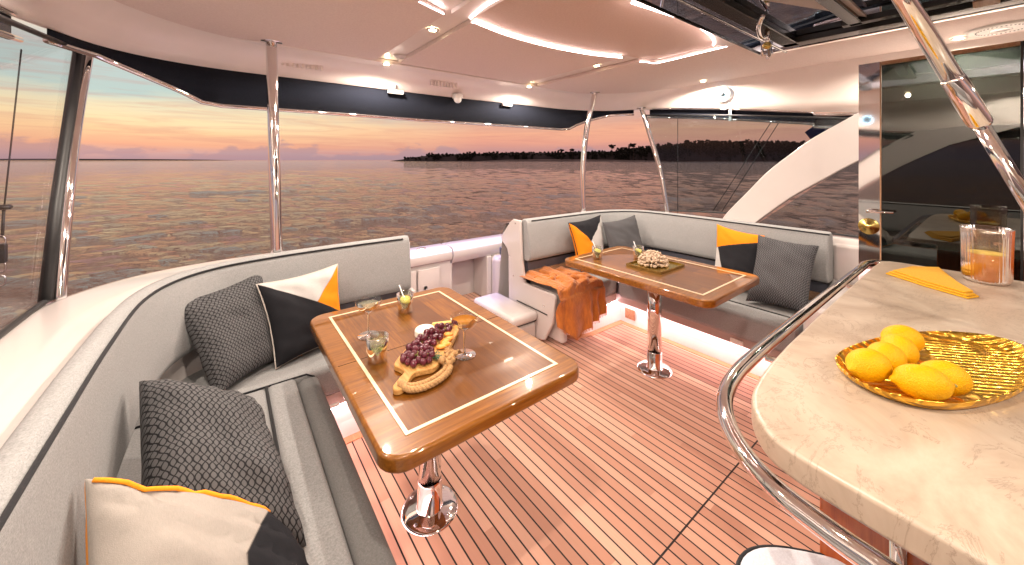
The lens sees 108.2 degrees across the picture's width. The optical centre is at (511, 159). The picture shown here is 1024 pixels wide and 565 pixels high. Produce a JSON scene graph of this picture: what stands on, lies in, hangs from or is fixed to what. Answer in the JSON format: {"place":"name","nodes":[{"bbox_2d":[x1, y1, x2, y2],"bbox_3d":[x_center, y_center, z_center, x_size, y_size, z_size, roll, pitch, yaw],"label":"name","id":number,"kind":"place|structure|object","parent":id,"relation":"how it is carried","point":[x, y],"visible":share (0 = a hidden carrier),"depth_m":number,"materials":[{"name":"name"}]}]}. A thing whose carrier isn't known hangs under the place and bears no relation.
{"place":"outdoors","nodes":[
{"label":"outdoors","id":0,"kind":"place"},
{"bbox_2d":[0,49,21,286],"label":"hoist tackle","id":1,"kind":"object","parent":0,"point":[4,206],"visible":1,"depth_m":1.91,"materials":[{"name":"black metal"}]},
{"bbox_2d":[0,159,193,159],"bbox_3d":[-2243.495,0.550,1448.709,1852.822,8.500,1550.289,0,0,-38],"label":"shore","id":2,"kind":"structure","parent":0,"point":[102,159],"depth_m":1408.15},
{"bbox_2d":[0,16,848,159],"label":"sky","id":3,"kind":"structure","parent":0,"point":[128,115],"materials":[{"name":"orange"}]},
{"bbox_2d":[0,160,858,328],"bbox_3d":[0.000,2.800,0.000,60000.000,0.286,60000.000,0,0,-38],"label":"sea","id":4,"kind":"structure","parent":0,"point":[131,218],"depth_m":24.04,"materials":[{"name":"liquid"}]},
{"bbox_2d":[0,222,858,447],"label":"yacht hull","id":5,"kind":"object","parent":4,"relation":"on","point":[39,348],"visible":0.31,"depth_m":1.43,"materials":[{"name":"white plastic"}]},
{"bbox_2d":[0,14,84,338],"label":"side window","id":6,"kind":"structure","parent":5,"relation":"attached to","point":[46,290],"depth_m":1.56,"materials":[{"name":"black metal"}]},
{"bbox_2d":[46,55,93,304],"bbox_3d":[-2.002,-0.002,1.700,0.090,1.195,0.552,0,0,-38],"label":"steel post","id":7,"kind":"object","parent":5,"relation":"on","point":[61,283],"visible":0.59,"depth_m":1.61,"materials":[{"name":"silver metal"}]},
{"bbox_2d":[260,39,282,253],"bbox_3d":[-1.417,-0.080,2.198,0.126,1.295,0.314,0,0,-38],"label":"steel post","id":8,"kind":"object","parent":5,"relation":"on","point":[275,211],"visible":0.86,"depth_m":2.17,"materials":[{"name":"silver metal"}]},
{"bbox_2d":[0,0,1023,111],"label":"hardtop","id":9,"kind":"object","parent":8,"relation":"on","point":[353,42],"visible":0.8,"depth_m":2.34,"materials":[{"name":"plastic"}]},
{"bbox_2d":[0,4,23,42],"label":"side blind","id":10,"kind":"object","parent":9,"relation":"attached to","point":[5,30],"visible":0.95,"depth_m":1.36,"materials":[{"name":"fabric"}]},
{"bbox_2d":[281,63,322,70],"bbox_3d":[-1.470,-0.667,2.603,0.255,0.055,0.022,0,0,-38],"label":"vent strip","id":11,"kind":"object","parent":9,"relation":"attached to","point":[307,66],"visible":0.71,"depth_m":2.61,"materials":[{"name":"white plastic"}]},
{"bbox_2d":[42,28,633,130],"bbox_3d":[-0.505,-0.465,3.109,4.222,0.272,0.668,0,0,-38],"label":"aft blind","id":12,"kind":"object","parent":9,"relation":"hanging from","point":[220,88],"visible":0.92,"depth_m":2.76,"materials":[{"name":"black fabric"}]},
{"bbox_2d":[388,85,403,94],"bbox_3d":[-0.966,-0.580,3.083,0.130,0.070,0.038,0,0,-38],"label":"spotlight","id":13,"kind":"object","parent":9,"relation":"attached to","point":[395,91],"visible":1,"depth_m":3.07,"materials":[{"name":"white plastic"}]},
{"bbox_2d":[393,54,406,59],"bbox_3d":[-0.798,-0.733,2.669,0.110,0.016,0.110,0,0,-38],"label":"downlight","id":14,"kind":"object","parent":9,"relation":"attached to","point":[399,56],"visible":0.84,"depth_m":2.64,"materials":[{"name":"white plastic"}]},
{"bbox_2d":[426,27,438,32],"bbox_3d":[-0.452,-0.738,2.115,0.072,0.008,0.072,0,0,-38],"label":"downlight","id":15,"kind":"object","parent":9,"relation":"attached to","point":[432,29],"visible":1,"depth_m":2.10,"materials":[{"name":"white plastic"}]},
{"bbox_2d":[430,79,456,88],"bbox_3d":[-0.600,-0.667,3.276,0.255,0.055,0.022,0,0,-38],"label":"vent strip","id":16,"kind":"object","parent":9,"relation":"attached to","point":[453,85],"visible":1,"depth_m":3.27,"materials":[{"name":"white plastic"}]},
{"bbox_2d":[452,93,462,102],"bbox_3d":[-0.504,-0.566,3.434,0.080,0.088,0.069,0,0,-38],"label":"dome camera","id":17,"kind":"object","parent":9,"relation":"attached to","point":[457,97],"visible":1,"depth_m":3.41,"materials":[{"name":"white plastic"}]},
{"bbox_2d":[470,0,496,18],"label":"led strip","id":18,"kind":"object","parent":9,"relation":"attached to","point":[480,9],"visible":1,"depth_m":1.76,"materials":[{"name":"white plastic"}]},
{"bbox_2d":[502,99,512,106],"bbox_3d":[-0.048,-0.580,3.792,0.120,0.070,0.038,0,0,-38],"label":"spotlight","id":19,"kind":"object","parent":9,"relation":"attached to","point":[508,104],"visible":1,"depth_m":3.78,"materials":[{"name":"white plastic"}]},
{"bbox_2d":[474,21,621,57],"bbox_3d":[0.262,-0.722,2.324,1.193,0.007,0.104,0,0,-35],"label":"led strip","id":20,"kind":"object","parent":9,"relation":"attached to","point":[543,44],"visible":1,"depth_m":2.34,"materials":[{"name":"white plastic"}]},
{"bbox_2d":[631,2,714,45],"bbox_3d":[0.916,-0.708,1.955,0.939,0.012,0.081,0,0,-41],"label":"led strip","id":21,"kind":"object","parent":9,"relation":"attached to","point":[653,9],"visible":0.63,"depth_m":1.75,"materials":[{"name":"white plastic"}]},
{"bbox_2d":[646,46,726,63],"bbox_3d":[1.204,-0.716,2.553,0.618,0.004,0.124,0,0,42],"label":"led strip","id":22,"kind":"object","parent":9,"relation":"attached to","point":[686,56],"visible":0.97,"depth_m":2.55,"materials":[{"name":"white plastic"}]},
{"bbox_2d":[714,86,730,101],"bbox_3d":[1.913,-0.595,3.379,0.047,0.144,0.148,0,0,-38],"label":"speaker","id":23,"kind":"object","parent":9,"relation":"attached to","point":[722,93],"visible":1,"depth_m":3.38},
{"bbox_2d":[713,123,770,210],"bbox_3d":[2.115,0.050,3.396,0.005,0.903,0.535,0,0,-38],"label":"rigging line","id":24,"kind":"object","parent":9,"relation":"attached to","point":[741,167],"visible":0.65,"depth_m":3.40,"materials":[{"name":"metal"}]},
{"bbox_2d":[721,123,778,211],"bbox_3d":[2.158,0.050,3.341,0.005,0.903,0.515,0,0,-38],"label":"rigging line","id":25,"kind":"object","parent":9,"relation":"attached to","point":[749,168],"visible":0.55,"depth_m":3.35,"materials":[{"name":"metal"}]},
{"bbox_2d":[648,108,858,127],"bbox_3d":[2.854,-0.368,2.255,0.055,0.388,4.481,0,0,-38],"label":"side blind","id":26,"kind":"object","parent":9,"relation":"attached to","point":[820,123],"visible":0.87,"depth_m":3.21,"materials":[{"name":"black fabric"}]},
{"bbox_2d":[635,0,1023,54],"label":"folded window","id":27,"kind":"structure","parent":9,"relation":"attached to","point":[793,24],"depth_m":1.76,"materials":[{"name":"black glass"}]},
{"bbox_2d":[756,14,773,58],"bbox_3d":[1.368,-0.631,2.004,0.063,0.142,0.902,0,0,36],"label":"window handle","id":28,"kind":"object","parent":27,"relation":"attached to","point":[767,45],"visible":1,"depth_m":1.88,"materials":[{"name":"metal"}]},
{"bbox_2d":[949,36,967,40],"bbox_3d":[2.618,-0.709,2.173,0.072,0.008,0.072,0,0,-38],"label":"downlight","id":29,"kind":"object","parent":9,"relation":"attached to","point":[958,38],"visible":0.99,"depth_m":2.17,"materials":[{"name":"beige"}]},
{"bbox_2d":[964,19,1023,36],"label":"speaker grille","id":30,"kind":"object","parent":9,"relation":"attached to","point":[1002,27],"visible":1,"depth_m":2.01,"materials":[{"name":"white plastic"}]},
{"bbox_2d":[411,271,415,290],"bbox_3d":[-0.959,1.200,3.291,0.225,0.380,0.010,0,0,-38],"label":"locker door","id":31,"kind":"structure","parent":5,"relation":"attached to","point":[413,279],"depth_m":3.34,"materials":[{"name":"white plastic"}]},
{"bbox_2d":[411,271,415,290],"bbox_3d":[-0.959,1.200,3.291,0.225,0.380,0.010,0,0,-38],"label":"door panel","id":32,"kind":"structure","parent":31,"relation":"in","point":[413,274],"depth_m":3.34,"materials":[{"name":"white plastic"}]},
{"bbox_2d":[418,267,439,291],"bbox_3d":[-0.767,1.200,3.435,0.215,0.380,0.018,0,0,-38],"label":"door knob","id":33,"kind":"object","parent":5,"relation":"attached to","point":[429,278],"depth_m":3.43,"materials":[{"name":"metal"}]},
{"bbox_2d":[418,267,439,291],"bbox_3d":[-0.769,1.200,3.438,0.215,0.380,0.010,0,0,-38],"label":"door panel","id":34,"kind":"structure","parent":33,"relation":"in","point":[430,277],"depth_m":3.44,"materials":[{"name":"white plastic"}]},
{"bbox_2d":[346,292,819,564],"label":"deck","id":35,"kind":"structure","parent":5,"relation":"on","point":[612,455],"depth_m":1.68,"materials":[{"name":"brown wood"}]},
{"bbox_2d":[0,235,415,564],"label":"corner sofa","id":36,"kind":"object","parent":35,"relation":"on","point":[78,425],"visible":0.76,"depth_m":1.13,"materials":[{"name":"grey fabric"}]},
{"bbox_2d":[84,477,308,564],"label":"throw pillow","id":37,"kind":"object","parent":36,"relation":"on","point":[129,522],"visible":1,"depth_m":0.73,"materials":[{"name":"white fabric"}]},
{"bbox_2d":[139,379,305,547],"bbox_3d":[-0.823,0.845,1.033,0.527,0.392,0.301,0,0,44],"label":"throw pillow","id":38,"kind":"object","parent":36,"relation":"on","point":[195,437],"visible":0.73,"depth_m":0.98,"materials":[{"name":"grey fabric"}]},
{"bbox_2d":[184,275,273,389],"bbox_3d":[-1.296,0.792,1.758,0.295,0.405,0.373,0,0,19],"label":"throw pillow","id":39,"kind":"object","parent":36,"relation":"on","point":[228,330],"visible":0.85,"depth_m":1.67,"materials":[{"name":"grey fabric"}]},
{"bbox_2d":[256,264,339,368],"bbox_3d":[-1.088,0.796,1.947,0.214,0.409,0.380,0,0,36],"label":"throw pillow","id":40,"kind":"object","parent":36,"relation":"on","point":[294,307],"visible":0.83,"depth_m":1.86,"materials":[{"name":"fabric"}]},
{"bbox_2d":[343,431,362,444],"bbox_3d":[-0.129,1.449,0.591,0.653,0.006,4.260,0,0,-28],"label":"margin board","id":41,"kind":"object","parent":35,"relation":"on","point":[352,437],"visible":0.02,"depth_m":1.93,"materials":[{"name":"brown wood"}]},
{"bbox_2d":[310,287,578,536],"bbox_3d":[-0.347,1.094,1.541,0.725,0.711,1.080,0,0,-38],"label":"pedestal table","id":42,"kind":"object","parent":35,"relation":"on","point":[508,370],"visible":0.95,"depth_m":1.31,"materials":[{"name":"brown wood"}]},
{"bbox_2d":[355,299,381,339],"bbox_3d":[-0.602,0.664,1.557,0.106,0.150,0.106,0,0,-38],"label":"coupe glass","id":43,"kind":"object","parent":42,"relation":"on","point":[363,335],"visible":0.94,"depth_m":1.54,"materials":[{"name":"clear glass"}]},
{"bbox_2d":[366,331,388,364],"bbox_3d":[-0.496,0.694,1.367,0.079,0.090,0.079,0,0,-38],"label":"tumbler","id":44,"kind":"object","parent":42,"relation":"on","point":[377,355],"visible":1,"depth_m":1.34,"materials":[{"name":"clear glass"}]},
{"bbox_2d":[396,285,412,313],"bbox_3d":[-0.520,0.676,1.803,0.079,0.126,0.079,0,0,-38],"label":"tumbler","id":45,"kind":"object","parent":42,"relation":"on","point":[405,300],"visible":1,"depth_m":1.79,"materials":[{"name":"clear glass"}]},
{"bbox_2d":[393,324,458,394],"bbox_3d":[-0.327,0.729,1.388,0.162,0.020,0.465,0,0,9],"label":"serving board","id":46,"kind":"object","parent":42,"relation":"on","point":[409,373],"visible":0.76,"depth_m":1.28,"materials":[{"name":"brown wood"}]},
{"bbox_2d":[400,339,434,367],"bbox_3d":[-0.344,0.694,1.341,0.128,0.050,0.148,0,0,-38],"label":"grape bunch","id":47,"kind":"object","parent":46,"relation":"on","point":[417,350],"visible":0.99,"depth_m":1.32,"materials":[{"name":"purple food"}]},
{"bbox_2d":[415,324,433,336],"bbox_3d":[-0.357,0.703,1.519,0.082,0.030,0.081,0,0,-38],"label":"soft cheese","id":48,"kind":"object","parent":46,"relation":"on","point":[419,329],"visible":0.6,"depth_m":1.51,"materials":[{"name":"white food"}]},
{"bbox_2d":[397,346,458,393],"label":"crackers","id":49,"kind":"object","parent":46,"relation":"attached to","point":[447,360],"visible":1,"depth_m":1.22,"materials":[{"name":"beige food"}]},
{"bbox_2d":[415,322,451,345],"bbox_3d":[-0.306,0.691,1.496,0.104,0.057,0.183,0,0,33],"label":"grape bunch","id":50,"kind":"object","parent":46,"relation":"on","point":[430,335],"visible":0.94,"depth_m":1.46,"materials":[{"name":"purple food"}]},
{"bbox_2d":[425,350,441,359],"bbox_3d":[-0.274,0.702,1.333,0.067,0.029,0.052,0,0,25],"label":"herb sprig","id":51,"kind":"object","parent":46,"relation":"on","point":[437,357],"visible":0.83,"depth_m":1.33,"materials":[{"name":"green plant"}]},
{"bbox_2d":[436,344,445,348],"bbox_3d":[-0.270,0.710,1.409,0.040,0.014,0.029,0,0,-22],"label":"dried apricot","id":52,"kind":"object","parent":46,"relation":"on","point":[441,346],"visible":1,"depth_m":1.40,"materials":[{"name":"orange food"}]},
{"bbox_2d":[432,320,451,324],"bbox_3d":[-0.287,0.700,1.594,0.110,0.006,0.024,-5,-5,-5],"label":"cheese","id":53,"kind":"object","parent":46,"relation":"on","point":[444,322],"visible":0.5,"depth_m":1.59,"materials":[{"name":"yellow food"}]},
{"bbox_2d":[444,332,452,336],"bbox_3d":[-0.256,0.704,1.496,0.040,0.014,0.029,0,0,-1],"label":"dried apricot","id":54,"kind":"object","parent":46,"relation":"on","point":[446,334],"visible":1,"depth_m":1.49,"materials":[{"name":"orange food"}]},
{"bbox_2d":[450,315,477,360],"bbox_3d":[-0.180,0.664,1.403,0.106,0.150,0.106,0,0,-38],"label":"coupe glass","id":55,"kind":"object","parent":42,"relation":"on","point":[457,322],"visible":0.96,"depth_m":1.39,"materials":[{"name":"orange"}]},
{"bbox_2d":[474,293,536,336],"bbox_3d":[-0.066,1.333,3.120,0.270,0.235,0.580,0,0,-38],"label":"boarding step","id":56,"kind":"object","parent":35,"relation":"on","point":[518,315],"visible":0.63,"depth_m":2.99,"materials":[{"name":"white plastic"}]},
{"bbox_2d":[565,246,759,378],"bbox_3d":[0.983,1.094,2.568,0.725,0.711,1.080,0,0,-38],"label":"pedestal table","id":57,"kind":"object","parent":35,"relation":"on","point":[700,285],"visible":0.99,"depth_m":2.43,"materials":[{"name":"wood"}]},
{"bbox_2d":[592,241,602,258],"bbox_3d":[0.638,0.676,2.773,0.079,0.126,0.079,0,0,-38],"label":"tumbler","id":58,"kind":"object","parent":57,"relation":"on","point":[599,251],"visible":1,"depth_m":2.75,"materials":[{"name":"clear glass"}]},
{"bbox_2d":[633,241,643,258],"bbox_3d":[0.945,0.676,2.777,0.079,0.126,0.079,0,0,-38],"label":"tumbler","id":59,"kind":"object","parent":57,"relation":"on","point":[635,256],"visible":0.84,"depth_m":2.77,"materials":[{"name":"clear glass"}]},
{"bbox_2d":[626,260,684,274],"bbox_3d":[0.994,0.731,2.574,0.302,0.016,0.262,0,0,-38],"label":"brass tray","id":60,"kind":"object","parent":57,"relation":"on","point":[672,266],"visible":0.66,"depth_m":2.52,"materials":[{"name":"gold metal"}]},
{"bbox_2d":[637,250,668,267],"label":"nuts","id":61,"kind":"object","parent":60,"relation":"on","point":[653,258],"visible":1,"depth_m":2.54,"materials":[{"name":"food"}]},
{"bbox_2d":[567,320,760,379],"bbox_3d":[1.836,1.449,2.108,4.260,0.006,0.653,0,0,43],"label":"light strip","id":62,"kind":"object","parent":35,"relation":"on","point":[619,322],"visible":0.24,"depth_m":2.95,"materials":[{"name":"brown wood"}]},
{"bbox_2d":[501,209,832,376],"bbox_3d":[1.099,0.980,3.016,1.473,0.940,2.051,0,0,-38],"label":"corner sofa","id":63,"kind":"object","parent":35,"relation":"on","point":[732,331],"visible":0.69,"depth_m":3.04,"materials":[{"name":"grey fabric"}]},
{"bbox_2d":[520,266,606,340],"bbox_3d":[0.422,1.144,3.066,0.516,0.422,0.561,0,0,-38],"label":"throw blanket","id":64,"kind":"object","parent":63,"relation":"on","point":[582,307],"visible":1,"depth_m":2.89,"materials":[{"name":"orange fabric"}]},
{"bbox_2d":[568,215,603,271],"bbox_3d":[0.710,0.755,3.400,0.446,0.446,0.187,0,0,-38],"label":"throw pillow","id":65,"kind":"object","parent":63,"relation":"on","point":[585,234],"visible":0.66,"depth_m":3.33,"materials":[{"name":"fabric"}]},
{"bbox_2d":[602,215,642,249],"bbox_3d":[1.060,0.760,3.487,0.424,0.430,0.237,0,0,-24],"label":"throw pillow","id":66,"kind":"object","parent":63,"relation":"on","point":[624,232],"visible":0.58,"depth_m":3.45,"materials":[{"name":"grey fabric"}]},
{"bbox_2d":[625,307,634,320],"bbox_3d":[1.038,1.360,3.265,0.003,0.090,0.100,0,0,-38],"label":"access hatch","id":67,"kind":"object","parent":63,"relation":"attached to","point":[629,313],"visible":1,"depth_m":3.26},
{"bbox_2d":[715,224,764,273],"bbox_3d":[1.766,0.755,2.880,0.226,0.440,0.400,0,0,-38],"label":"throw pillow","id":68,"kind":"object","parent":63,"relation":"on","point":[736,250],"visible":0.46,"depth_m":2.86,"materials":[{"name":"fabric"}]},
{"bbox_2d":[746,235,818,310],"bbox_3d":[1.882,0.777,2.583,0.372,0.424,0.346,0,0,-42],"label":"throw pillow","id":69,"kind":"object","parent":63,"relation":"on","point":[783,270],"visible":0.88,"depth_m":2.52,"materials":[{"name":"grey fabric"}]},
{"bbox_2d":[735,545,845,564],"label":"bar stool","id":70,"kind":"object","parent":35,"relation":"on","point":[770,555],"visible":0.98,"depth_m":0.74,"materials":[{"name":"plastic"}]},
{"bbox_2d":[803,243,858,330],"bbox_3d":[2.203,1.020,2.333,0.900,0.860,0.400,0,0,-38],"label":"side console","id":71,"kind":"object","parent":35,"relation":"on","point":[845,259],"visible":0.2,"depth_m":2.57,"materials":[{"name":"white plastic"}]},
{"bbox_2d":[751,261,1023,564],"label":"bar counter","id":72,"kind":"object","parent":35,"relation":"on","point":[923,486],"visible":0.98,"depth_m":0.68,"materials":[{"name":"stone"}]},
{"bbox_2d":[716,260,906,564],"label":"grab rail","id":73,"kind":"object","parent":72,"relation":"attached to","point":[845,543],"visible":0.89,"depth_m":0.65,"materials":[{"name":"metal"}]},
{"bbox_2d":[888,540,907,564],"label":"support post","id":74,"kind":"object","parent":72,"relation":"attached to","point":[897,553],"depth_m":0.64,"materials":[{"name":"metal"}]},
{"bbox_2d":[835,331,1023,409],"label":"gold tray","id":75,"kind":"object","parent":72,"relation":"on","point":[992,366],"visible":0.66,"depth_m":0.89,"materials":[{"name":"orange"}]},
{"bbox_2d":[845,348,892,382],"bbox_3d":[0.790,0.455,0.822,0.079,0.067,0.077,0,0,34],"label":"lemon","id":76,"kind":"object","parent":75,"relation":"on","point":[868,365],"visible":1,"depth_m":0.80,"materials":[{"name":"yellow food"}]},
{"bbox_2d":[867,341,907,369],"bbox_3d":[0.862,0.457,0.855,0.079,0.067,0.078,0,0,16],"label":"lemon","id":77,"kind":"object","parent":75,"relation":"on","point":[895,355],"visible":0.52,"depth_m":0.83,"materials":[{"name":"yellow food"}]},
{"bbox_2d":[880,334,919,363],"bbox_3d":[0.932,0.457,0.893,0.079,0.067,0.078,0,0,-9],"label":"lemon","id":78,"kind":"object","parent":75,"relation":"on","point":[908,347],"visible":0.66,"depth_m":0.87,"materials":[{"name":"yellow food"}]},
{"bbox_2d":[880,325,924,350],"bbox_3d":[0.992,0.456,0.943,0.079,0.067,0.078,0,0,45],"label":"lemon","id":79,"kind":"object","parent":75,"relation":"on","point":[916,337],"visible":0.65,"depth_m":0.93,"materials":[{"name":"yellow food"}]},
{"bbox_2d":[889,364,957,400],"bbox_3d":[0.839,0.455,0.759,0.078,0.067,0.079,0,0,-23],"label":"lemon","id":80,"kind":"object","parent":75,"relation":"on","point":[922,382],"visible":1,"depth_m":0.74,"materials":[{"name":"yellow food"}]},
{"bbox_2d":[921,360,973,396],"bbox_3d":[0.906,0.457,0.778,0.078,0.067,0.079,0,0,-42],"label":"lemon","id":81,"kind":"object","parent":75,"relation":"on","point":[960,377],"visible":0.54,"depth_m":0.76,"materials":[{"name":"yellow food"}]},
{"bbox_2d":[886,266,978,298],"bbox_3d":[1.728,0.490,1.569,0.215,0.019,0.505,0,0,37],"label":"folded napkin","id":82,"kind":"object","parent":72,"relation":"on","point":[938,278],"visible":1,"depth_m":1.50,"materials":[{"name":"yellow fabric"}]},
{"bbox_2d":[891,0,1023,211],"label":"stay pole","id":83,"kind":"object","parent":72,"relation":"on","point":[967,102],"visible":1,"depth_m":0.89,"materials":[{"name":"metal"}]},
{"bbox_2d":[959,224,1014,285],"bbox_3d":[1.945,0.388,1.512,0.157,0.224,0.141,0,0,24],"label":"tumbler","id":84,"kind":"object","parent":72,"relation":"on","point":[987,267],"visible":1,"depth_m":1.48,"materials":[{"name":"clear glass"}]},
{"bbox_2d":[580,92,599,211],"bbox_3d":[0.823,-0.079,3.944,0.259,1.291,0.118,0,0,-22],"label":"steel post","id":85,"kind":"object","parent":5,"relation":"on","point":[584,153],"visible":0.89,"depth_m":3.93,"materials":[{"name":"silver metal"}]},
{"bbox_2d":[637,107,669,211],"bbox_3d":[1.497,0.000,3.919,0.096,1.133,0.374,0,0,-44],"label":"steel post","id":86,"kind":"object","parent":5,"relation":"on","point":[657,160],"visible":0.89,"depth_m":3.90,"materials":[{"name":"silver metal"}]},
{"bbox_2d":[646,114,848,213],"bbox_3d":[1.974,0.021,3.340,0.015,1.017,1.710,0,0,-38],"label":"side window","id":87,"kind":"structure","parent":86,"relation":"attached to","point":[748,116],"depth_m":3.30,"materials":[{"name":"black rubber"}]},
{"bbox_2d":[677,119,677,212],"bbox_3d":[1.751,-0.090,3.917,0.006,1.320,0.005,0,0,-38],"label":"rigging line","id":88,"kind":"object","parent":5,"relation":"attached to","point":[677,165],"visible":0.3,"depth_m":3.92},
{"bbox_2d":[723,113,858,222],"bbox_3d":[2.470,0.100,2.711,0.095,0.960,1.763,0,0,-38],"label":"arch strut","id":89,"kind":"object","parent":5,"relation":"on","point":[826,154],"visible":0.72,"depth_m":2.90,"materials":[{"name":"white plastic"}]},
{"bbox_2d":[832,233,858,237],"bbox_3d":[3.022,0.107,1.987,0.023,0.915,3.050,0,0,-38],"label":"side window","id":90,"kind":"structure","parent":5,"relation":"attached to","point":[845,235],"depth_m":2.72,"materials":[{"name":"rubber"}]},
{"bbox_2d":[858,41,1023,280],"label":"glass door","id":91,"kind":"structure","parent":5,"relation":"attached to","point":[931,179],"depth_m":2.01,"materials":[{"name":"glass"}]},
{"bbox_2d":[490,159,647,160],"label":"beach","id":92,"kind":"structure","parent":0,"point":[564,160],"depth_m":691.53,"materials":[{"name":"brown sand"}]},
{"bbox_2d":[628,143,635,159],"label":"pine tree","id":93,"kind":"object","parent":92,"relation":"on","point":[631,145],"visible":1,"depth_m":692.74,"materials":[{"name":"black plant"}]},
{"bbox_2d":[394,148,790,160],"bbox_3d":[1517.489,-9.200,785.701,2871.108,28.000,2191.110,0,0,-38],"label":"headland","id":94,"kind":"structure","parent":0,"point":[694,156],"depth_m":704.67,"materials":[{"name":"black plant"}]},
{"bbox_2d":[404,139,805,160],"bbox_3d":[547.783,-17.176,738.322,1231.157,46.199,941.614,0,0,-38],"label":"distant wood","id":95,"kind":"object","parent":94,"relation":"on","point":[770,147],"visible":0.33,"depth_m":705.26,"materials":[{"name":"black plant"}]},
{"bbox_2d":[684,140,691,159],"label":"pine tree","id":96,"kind":"object","parent":94,"relation":"on","point":[686,142],"visible":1,"depth_m":691.38,"materials":[{"name":"black plant"}]},
{"bbox_2d":[697,140,704,159],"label":"pine tree","id":97,"kind":"object","parent":94,"relation":"on","point":[700,142],"visible":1,"depth_m":692.63,"materials":[{"name":"black plant"}]},
{"bbox_2d":[805,127,828,138],"bbox_3d":[2.765,-0.260,3.304,0.015,0.180,0.250,0,0,-38],"label":"folded flag","id":98,"kind":"object","parent":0,"point":[811,132],"visible":0.43,"depth_m":3.34,"materials":[{"name":"blue fabric"}]}
]}

